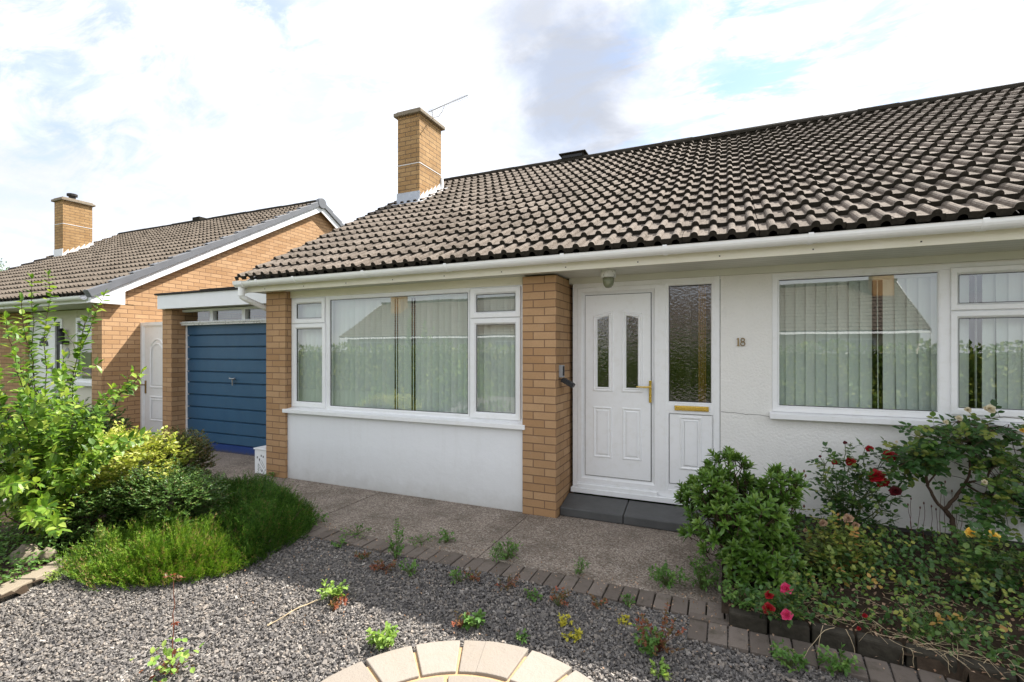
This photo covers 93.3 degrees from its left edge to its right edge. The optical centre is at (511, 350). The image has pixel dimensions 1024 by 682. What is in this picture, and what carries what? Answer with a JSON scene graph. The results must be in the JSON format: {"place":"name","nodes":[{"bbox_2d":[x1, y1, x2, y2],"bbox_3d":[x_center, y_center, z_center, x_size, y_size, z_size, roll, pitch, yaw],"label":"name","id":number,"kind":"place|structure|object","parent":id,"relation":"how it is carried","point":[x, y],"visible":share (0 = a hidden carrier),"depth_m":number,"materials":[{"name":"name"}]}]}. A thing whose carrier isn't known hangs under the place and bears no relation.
{"place":"outdoors","nodes":[
{"label":"outdoors","id":0,"kind":"place"},
{"bbox_2d":[0,500,258,606],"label":"shrub bed","id":1,"kind":"object","parent":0,"point":[22,589],"visible":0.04,"depth_m":3.67,"materials":[{"name":"soil"}]},
{"bbox_2d":[9,544,39,566],"bbox_3d":[-3.518,1.486,3.493,0.198,0.178,0.172,0,0,24],"label":"rock","id":2,"kind":"object","parent":1,"relation":"on","point":[22,548],"visible":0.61,"depth_m":3.45,"materials":[{"name":"stone"}]},
{"bbox_2d":[0,516,73,582],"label":"creeping plant","id":3,"kind":"object","parent":1,"relation":"on","point":[3,550],"visible":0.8,"depth_m":3.49,"materials":[{"name":"green plant"}]},
{"bbox_2d":[38,547,57,561],"bbox_3d":[-3.383,1.487,3.523,0.119,0.106,0.103,0,0,24],"label":"rock","id":4,"kind":"object","parent":1,"relation":"on","point":[46,554],"visible":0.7,"depth_m":3.50,"materials":[{"name":"stone"}]},
{"bbox_2d":[0,419,111,534],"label":"golden shrub","id":5,"kind":"object","parent":1,"relation":"on","point":[13,514],"depth_m":4.00,"materials":[{"name":"green plant"}]},
{"bbox_2d":[0,270,156,545],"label":"tall shrub","id":6,"kind":"object","parent":1,"relation":"on","point":[41,474],"visible":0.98,"depth_m":3.19,"materials":[{"name":"green plant"}]},
{"bbox_2d":[26,479,138,548],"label":"spreading shrub","id":7,"kind":"object","parent":1,"relation":"on","point":[78,529],"visible":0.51,"depth_m":3.74,"materials":[{"name":"green plant"}]},
{"bbox_2d":[73,418,198,522],"bbox_3d":[-3.347,1.067,4.250,1.229,0.974,1.003,0,0,24],"label":"golden shrub","id":8,"kind":"object","parent":1,"relation":"on","point":[147,451],"visible":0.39,"depth_m":4.11,"materials":[{"name":"yellow plant"}]},
{"bbox_2d":[49,501,268,591],"bbox_3d":[-2.544,1.360,3.522,1.476,0.387,1.083,0,0,24],"label":"heather","id":9,"kind":"object","parent":1,"relation":"on","point":[144,551],"visible":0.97,"depth_m":3.35,"materials":[{"name":"green plant"}]},
{"bbox_2d":[96,457,234,529],"bbox_3d":[-2.885,1.255,4.008,1.169,0.698,0.804,0,0,24],"label":"spreading shrub","id":10,"kind":"object","parent":1,"relation":"on","point":[185,487],"visible":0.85,"depth_m":3.87,"materials":[{"name":"green plant"}]},
{"bbox_2d":[149,425,220,476],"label":"bronze shrub","id":11,"kind":"object","parent":1,"relation":"on","point":[197,441],"visible":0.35,"depth_m":4.60,"materials":[{"name":"green plant"}]},
{"bbox_2d":[176,464,322,569],"bbox_3d":[-2.460,1.356,4.456,1.141,0.396,2.543,0,0,-41],"label":"heather","id":12,"kind":"object","parent":1,"relation":"on","point":[263,507],"visible":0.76,"depth_m":4.04,"materials":[{"name":"green plant"}]},
{"bbox_2d":[3,454,692,507],"bbox_3d":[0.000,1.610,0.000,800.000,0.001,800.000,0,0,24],"label":"ground","id":13,"kind":"structure","parent":0,"point":[623,499],"depth_m":5.21,"materials":[{"name":"grey concrete"}]},
{"bbox_2d":[0,258,9,270],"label":"garden tree","id":14,"kind":"object","parent":13,"relation":"on","point":[3,265],"depth_m":35.06,"materials":[{"name":"green plant"}]},
{"bbox_2d":[0,556,67,601],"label":"bed edging","id":15,"kind":"object","parent":13,"relation":"on","point":[17,584],"visible":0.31,"depth_m":3.21,"materials":[{"name":"beige stone"}]},
{"bbox_2d":[2,390,84,426],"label":"dark shrub","id":16,"kind":"object","parent":13,"relation":"on","point":[58,397],"visible":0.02,"depth_m":7.65,"materials":[{"name":"green plant"}]},
{"bbox_2d":[47,397,136,455],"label":"dark shrub","id":17,"kind":"object","parent":13,"relation":"on","point":[111,423],"visible":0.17,"depth_m":7.11,"materials":[{"name":"green plant"}]},
{"bbox_2d":[0,193,343,432],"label":"bungalow","id":18,"kind":"object","parent":13,"relation":"on","point":[133,271],"visible":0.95,"depth_m":9.62,"materials":[{"name":"brick"}]},
{"bbox_2d":[30,319,62,398],"bbox_3d":[-9.105,0.485,9.452,1.190,2.170,0.112,0,0,24],"label":"front door","id":19,"kind":"structure","parent":18,"relation":"in","point":[56,353],"depth_m":9.44,"materials":[{"name":"plastic"}]},
{"bbox_2d":[56,328,69,357],"bbox_3d":[-8.456,-0.130,9.089,0.190,0.560,0.148,0,0,24],"label":"wall light","id":20,"kind":"object","parent":18,"relation":"attached to","point":[61,332],"visible":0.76,"depth_m":9.06,"materials":[{"name":"black metal"}]},
{"bbox_2d":[75,317,91,385],"bbox_3d":[-7.485,0.025,8.739,1.490,1.250,0.150,0,0,24],"label":"window","id":21,"kind":"structure","parent":18,"relation":"in","point":[80,381],"depth_m":8.96,"materials":[{"name":"plastic"}]},
{"bbox_2d":[154,287,265,455],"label":"garage","id":22,"kind":"structure","parent":13,"relation":"on","point":[214,363],"depth_m":7.39,"materials":[{"name":"brick"}]},
{"bbox_2d":[139,322,162,439],"bbox_3d":[-5.912,0.545,8.198,1.235,2.050,0.110,0,0,24],"label":"door frame","id":23,"kind":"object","parent":22,"relation":"attached to","point":[151,384],"depth_m":8.33,"materials":[{"name":"plastic"}]},
{"bbox_2d":[139,326,162,436],"bbox_3d":[-5.932,0.545,8.196,1.130,1.901,0.090,0,0,24],"label":"door leaf","id":24,"kind":"structure","parent":23,"relation":"in","point":[153,336],"depth_m":8.32,"materials":[{"name":"plastic"}]},
{"bbox_2d":[180,306,265,325],"bbox_3d":[-4.237,-0.513,7.243,2.400,0.246,0.105,0,0,24],"label":"window","id":25,"kind":"structure","parent":22,"relation":"in","point":[245,319],"depth_m":7.27,"materials":[{"name":"white paint"}]},
{"bbox_2d":[188,323,265,455],"bbox_3d":[-4.159,0.584,7.272,2.240,1.992,0.130,0,0,24],"label":"garage door","id":26,"kind":"structure","parent":22,"relation":"in","point":[227,362],"depth_m":7.32,"materials":[{"name":"blue paint"}]},
{"bbox_2d":[321,640,592,681],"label":"patio","id":27,"kind":"structure","parent":13,"relation":"on","point":[500,661],"depth_m":2.35,"materials":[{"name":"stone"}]},
{"bbox_2d":[282,525,960,681],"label":"block edging","id":28,"kind":"object","parent":13,"relation":"on","point":[738,640],"visible":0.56,"depth_m":2.92,"materials":[{"name":"concrete"}]},
{"bbox_2d":[339,523,374,537],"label":"weed","id":29,"kind":"object","parent":28,"relation":"on","point":[360,526],"visible":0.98,"depth_m":4.06,"materials":[{"name":"green plant"}]},
{"bbox_2d":[232,82,1023,546],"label":"bungalow","id":30,"kind":"object","parent":13,"relation":"on","point":[852,276],"visible":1,"depth_m":4.57,"materials":[{"name":"paint"}]},
{"bbox_2d":[282,285,524,429],"bbox_3d":[-1.280,0.059,5.318,3.165,1.392,0.248,0,0,24],"label":"window","id":31,"kind":"structure","parent":30,"relation":"in","point":[468,341],"depth_m":5.29,"materials":[{"name":"plastic"}]},
{"bbox_2d":[428,95,467,117],"bbox_3d":[-1.119,-4.195,8.483,0.963,0.263,0.171,0,0,34],"label":"aerial","id":32,"kind":"object","parent":30,"relation":"on","point":[457,99],"visible":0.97,"depth_m":8.53,"materials":[{"name":"grey metal"}]},
{"bbox_2d":[559,365,574,387],"bbox_3d":[0.515,0.245,4.522,0.141,0.210,0.076,0,0,24],"label":"key safe","id":33,"kind":"object","parent":30,"relation":"attached to","point":[569,383],"visible":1,"depth_m":4.51,"materials":[{"name":"grey plastic"}]},
{"bbox_2d":[601,269,615,287],"bbox_3d":[0.862,-0.633,4.320,0.136,0.156,0.136,0,0,24],"label":"porch light","id":34,"kind":"object","parent":30,"relation":"attached to","point":[608,276],"visible":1,"depth_m":4.28,"materials":[{"name":"glass"}]},
{"bbox_2d":[585,293,651,480],"bbox_3d":[1.004,0.345,4.619,0.634,1.760,0.068,0,0,24],"label":"front door","id":35,"kind":"structure","parent":30,"relation":"in","point":[618,383],"depth_m":4.64,"materials":[{"name":"plastic"}]},
{"bbox_2d":[737,338,744,345],"bbox_3d":[1.991,-0.071,4.204,0.068,0.073,0.010,0,0,24],"label":"house number","id":36,"kind":"object","parent":30,"relation":"attached to","point":[741,342],"visible":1,"depth_m":4.20,"materials":[{"name":"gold metal"}]},
{"bbox_2d":[769,260,1023,430],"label":"window","id":37,"kind":"structure","parent":30,"relation":"in","point":[822,320],"depth_m":3.85,"materials":[{"name":"plastic"}]},
{"bbox_2d":[729,607,1023,681],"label":"kerb","id":38,"kind":"structure","parent":13,"relation":"on","point":[873,646],"depth_m":2.48,"materials":[{"name":"grey concrete"}]},
{"bbox_2d":[0,450,721,605],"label":"path","id":39,"kind":"structure","parent":0,"point":[620,554],"depth_m":4.07,"materials":[{"name":"grey concrete"}]},
{"bbox_2d":[253,445,265,473],"bbox_3d":[-3.088,1.391,6.188,0.245,0.318,0.308,0,0,24],"label":"meter box","id":40,"kind":"object","parent":39,"relation":"on","point":[260,455],"visible":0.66,"depth_m":6.06,"materials":[{"name":"white paint"}]},
{"bbox_2d":[310,513,328,525],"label":"weed","id":41,"kind":"object","parent":39,"relation":"on","point":[323,515],"visible":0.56,"depth_m":4.31,"materials":[{"name":"green plant"}]},
{"bbox_2d":[405,532,435,547],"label":"weed","id":42,"kind":"object","parent":39,"relation":"on","point":[431,536],"visible":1,"depth_m":3.89,"materials":[{"name":"green plant"}]},
{"bbox_2d":[438,528,455,542],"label":"weed","id":43,"kind":"object","parent":39,"relation":"on","point":[445,537],"visible":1,"depth_m":3.90,"materials":[{"name":"green plant"}]},
{"bbox_2d":[489,537,522,562],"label":"weed","id":44,"kind":"object","parent":39,"relation":"on","point":[508,553],"visible":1,"depth_m":3.59,"materials":[{"name":"green plant"}]},
{"bbox_2d":[573,556,590,574],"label":"weed","id":45,"kind":"object","parent":39,"relation":"on","point":[581,569],"visible":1,"depth_m":3.33,"materials":[{"name":"green plant"}]},
{"bbox_2d":[560,493,713,534],"bbox_3d":[1.145,1.481,4.380,1.400,0.138,0.280,0,0,24],"label":"door step","id":46,"kind":"object","parent":39,"relation":"on","point":[643,514],"depth_m":4.38,"materials":[{"name":"concrete"}]},
{"bbox_2d":[647,560,685,589],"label":"weed","id":47,"kind":"object","parent":39,"relation":"on","point":[659,575],"visible":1,"depth_m":3.15,"materials":[{"name":"green plant"}]},
{"bbox_2d":[685,549,719,591],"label":"weed","id":48,"kind":"object","parent":39,"relation":"on","point":[703,581],"visible":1,"depth_m":3.11,"materials":[{"name":"green plant"}]},
{"bbox_2d":[0,498,945,681],"bbox_3d":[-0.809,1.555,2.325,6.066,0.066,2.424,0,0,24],"label":"gravel","id":49,"kind":"structure","parent":0,"point":[69,614],"depth_m":2.73,"materials":[{"name":"grey gravel"}]},
{"bbox_2d":[42,570,61,582],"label":"weed","id":50,"kind":"object","parent":49,"relation":"on","point":[50,579],"visible":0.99,"depth_m":3.23,"materials":[{"name":"green plant"}]},
{"bbox_2d":[130,570,204,681],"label":"seedling","id":51,"kind":"object","parent":49,"relation":"on","point":[165,669],"visible":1,"depth_m":2.32,"materials":[{"name":"green plant"}]},
{"bbox_2d":[267,598,321,625],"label":"dry twig","id":52,"kind":"object","parent":49,"relation":"on","point":[293,610],"visible":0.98,"depth_m":2.83,"materials":[{"name":"wood"}]},
{"bbox_2d":[316,579,348,599],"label":"weed","id":53,"kind":"object","parent":49,"relation":"on","point":[334,592],"visible":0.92,"depth_m":3.00,"materials":[{"name":"green plant"}]},
{"bbox_2d":[328,593,348,611],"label":"weed","id":54,"kind":"object","parent":49,"relation":"on","point":[336,601],"visible":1,"depth_m":2.92,"materials":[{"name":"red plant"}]},
{"bbox_2d":[330,535,347,547],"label":"weed","id":55,"kind":"object","parent":49,"relation":"on","point":[334,544],"visible":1,"depth_m":3.77,"materials":[{"name":"green plant"}]},
{"bbox_2d":[354,550,370,559],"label":"weed","id":56,"kind":"object","parent":49,"relation":"on","point":[362,554],"visible":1,"depth_m":3.58,"materials":[{"name":"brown plant"}]},
{"bbox_2d":[365,621,398,650],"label":"weed","id":57,"kind":"object","parent":49,"relation":"on","point":[380,640],"visible":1,"depth_m":2.51,"materials":[{"name":"green plant"}]},
{"bbox_2d":[369,559,396,573],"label":"weed","id":58,"kind":"object","parent":49,"relation":"on","point":[374,566],"visible":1,"depth_m":3.40,"materials":[{"name":"brown plant"}]},
{"bbox_2d":[386,518,405,558],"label":"weed","id":59,"kind":"object","parent":49,"relation":"on","point":[398,546],"visible":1,"depth_m":3.58,"materials":[{"name":"green plant"}]},
{"bbox_2d":[398,558,418,576],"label":"weed","id":60,"kind":"object","parent":49,"relation":"on","point":[412,566],"visible":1,"depth_m":3.31,"materials":[{"name":"green plant"}]},
{"bbox_2d":[448,566,472,583],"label":"weed","id":61,"kind":"object","parent":49,"relation":"on","point":[457,575],"visible":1,"depth_m":3.23,"materials":[{"name":"green plant"}]},
{"bbox_2d":[451,610,469,627],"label":"weed","id":62,"kind":"object","parent":49,"relation":"on","point":[460,623],"visible":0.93,"depth_m":2.69,"materials":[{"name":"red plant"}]},
{"bbox_2d":[463,567,481,580],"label":"weed","id":63,"kind":"object","parent":49,"relation":"on","point":[474,577],"visible":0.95,"depth_m":3.25,"materials":[{"name":"brown plant"}]},
{"bbox_2d":[461,608,485,630],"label":"weed","id":64,"kind":"object","parent":49,"relation":"on","point":[468,621],"visible":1,"depth_m":2.68,"materials":[{"name":"green plant"}]},
{"bbox_2d":[494,574,519,590],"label":"weed","id":65,"kind":"object","parent":49,"relation":"on","point":[510,583],"visible":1,"depth_m":3.15,"materials":[{"name":"brown plant"}]},
{"bbox_2d":[515,628,529,643],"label":"weed","id":66,"kind":"object","parent":49,"relation":"on","point":[520,637],"visible":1,"depth_m":2.57,"materials":[{"name":"green plant"}]},
{"bbox_2d":[524,587,542,601],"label":"weed","id":67,"kind":"object","parent":49,"relation":"on","point":[532,597],"visible":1,"depth_m":3.01,"materials":[{"name":"green plant"}]},
{"bbox_2d":[549,586,569,605],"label":"weed","id":68,"kind":"object","parent":49,"relation":"on","point":[561,596],"visible":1,"depth_m":2.92,"materials":[{"name":"brown plant"}]},
{"bbox_2d":[557,613,572,626],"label":"weed","id":69,"kind":"object","parent":49,"relation":"on","point":[562,622],"visible":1,"depth_m":2.72,"materials":[{"name":"yellow plant"}]},
{"bbox_2d":[561,626,582,642],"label":"weed","id":70,"kind":"object","parent":49,"relation":"on","point":[579,632],"visible":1,"depth_m":2.59,"materials":[{"name":"yellow plant"}]},
{"bbox_2d":[226,522,945,681],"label":"fallen leaves","id":71,"kind":"object","parent":49,"relation":"on","point":[535,592],"visible":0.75,"depth_m":3.07,"materials":[{"name":"brown plant"}]},
{"bbox_2d":[589,594,607,608],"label":"weed","id":72,"kind":"object","parent":49,"relation":"on","point":[601,602],"visible":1,"depth_m":2.92,"materials":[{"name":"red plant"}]},
{"bbox_2d":[617,614,631,624],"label":"weed","id":73,"kind":"object","parent":49,"relation":"on","point":[624,620],"visible":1,"depth_m":2.75,"materials":[{"name":"yellow plant"}]},
{"bbox_2d":[621,593,635,607],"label":"weed","id":74,"kind":"object","parent":49,"relation":"on","point":[627,599],"visible":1,"depth_m":2.93,"materials":[{"name":"green plant"}]},
{"bbox_2d":[632,624,665,657],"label":"weed","id":75,"kind":"object","parent":49,"relation":"on","point":[653,642],"visible":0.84,"depth_m":2.46,"materials":[{"name":"green plant"}]},
{"bbox_2d":[649,657,671,680],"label":"weed","id":76,"kind":"object","parent":49,"relation":"on","point":[663,668],"visible":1,"depth_m":2.30,"materials":[{"name":"green plant"}]},
{"bbox_2d":[635,602,686,655],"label":"weed","id":77,"kind":"object","parent":49,"relation":"on","point":[661,644],"visible":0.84,"depth_m":2.48,"materials":[{"name":"brown plant"}]},
{"bbox_2d":[768,639,809,672],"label":"weed","id":78,"kind":"object","parent":49,"relation":"on","point":[796,658],"visible":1,"depth_m":2.35,"materials":[{"name":"green plant"}]},
{"bbox_2d":[816,643,864,676],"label":"weed","id":79,"kind":"object","parent":49,"relation":"on","point":[835,664],"visible":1,"depth_m":2.31,"materials":[{"name":"green plant"}]},
{"bbox_2d":[0,0,1023,270],"label":"sky","id":80,"kind":"structure","parent":0,"point":[153,113],"materials":[{"name":"white"}]},
{"bbox_2d":[608,586,904,661],"bbox_3d":[-0.262,1.661,4.487,14.500,0.178,1.800,0,0,24],"label":"path base","id":81,"kind":"object","parent":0,"point":[725,618],"depth_m":2.85,"materials":[{"name":"grey concrete"}]},
{"bbox_2d":[721,512,1023,681],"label":"soil bed","id":82,"kind":"object","parent":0,"point":[930,665],"visible":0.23,"depth_m":2.73,"materials":[{"name":"brown soil"}]},
{"bbox_2d":[718,578,763,610],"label":"weed","id":83,"kind":"object","parent":82,"relation":"on","point":[734,595],"visible":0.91,"depth_m":2.81,"materials":[{"name":"green plant"}]},
{"bbox_2d":[673,445,810,585],"bbox_3d":[1.522,1.094,3.284,0.842,0.842,0.838,0,0,24],"label":"evergreen shrub","id":84,"kind":"object","parent":82,"relation":"on","point":[761,508],"visible":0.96,"depth_m":3.10,"materials":[{"name":"green plant"}]},
{"bbox_2d":[734,530,816,595],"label":"evergreen shrub","id":85,"kind":"object","parent":82,"relation":"on","point":[765,564],"visible":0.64,"depth_m":2.94,"materials":[{"name":"green plant"}]},
{"bbox_2d":[744,554,867,629],"bbox_3d":[1.533,1.320,2.545,0.521,0.415,0.442,0,0,40],"label":"rose bush","id":86,"kind":"object","parent":82,"relation":"on","point":[784,605],"visible":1,"depth_m":2.59,"materials":[{"name":"green plant"}]},
{"bbox_2d":[796,502,896,587],"bbox_3d":[2.118,1.293,3.084,0.657,0.623,0.449,0,0,-12],"label":"pale rose bush","id":87,"kind":"object","parent":82,"relation":"on","point":[829,544],"visible":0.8,"depth_m":3.06,"materials":[{"name":"green plant"}]},
{"bbox_2d":[805,436,913,543],"bbox_3d":[2.487,1.022,3.488,0.695,0.764,0.637,0,0,24],"label":"red rose bush","id":88,"kind":"object","parent":82,"relation":"on","point":[874,474],"visible":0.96,"depth_m":3.46,"materials":[{"name":"green plant"}]},
{"bbox_2d":[715,508,1023,679],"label":"ground cover","id":89,"kind":"object","parent":82,"relation":"on","point":[954,629],"visible":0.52,"depth_m":2.74,"materials":[{"name":"green plant"}]},
{"bbox_2d":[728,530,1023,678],"bbox_3d":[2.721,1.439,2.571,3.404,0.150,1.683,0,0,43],"label":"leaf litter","id":90,"kind":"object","parent":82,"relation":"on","point":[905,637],"visible":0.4,"depth_m":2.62,"materials":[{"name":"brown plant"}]},
{"bbox_2d":[757,552,1023,677],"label":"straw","id":91,"kind":"object","parent":82,"relation":"on","point":[915,636],"visible":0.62,"depth_m":2.42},
{"bbox_2d":[782,525,1023,640],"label":"pale ground cover","id":92,"kind":"object","parent":82,"relation":"on","point":[937,614],"visible":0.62,"depth_m":2.69,"materials":[{"name":"green plant"}]},
{"bbox_2d":[907,481,961,539],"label":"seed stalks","id":93,"kind":"object","parent":82,"relation":"on","point":[932,517],"visible":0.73,"depth_m":3.60,"materials":[{"name":"plant"}]},
{"bbox_2d":[902,600,982,644],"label":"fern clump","id":94,"kind":"object","parent":82,"relation":"on","point":[936,624],"visible":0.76,"depth_m":2.49,"materials":[{"name":"green plant"}]},
{"bbox_2d":[875,399,1023,550],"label":"climbing rose","id":95,"kind":"object","parent":82,"relation":"on","point":[926,457],"visible":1,"depth_m":3.33,"materials":[{"name":"green plant"}]},
{"bbox_2d":[933,508,1023,602],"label":"yellow rose bush","id":96,"kind":"object","parent":82,"relation":"on","point":[983,546],"visible":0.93,"depth_m":2.79,"materials":[{"name":"green plant"}]}
]}

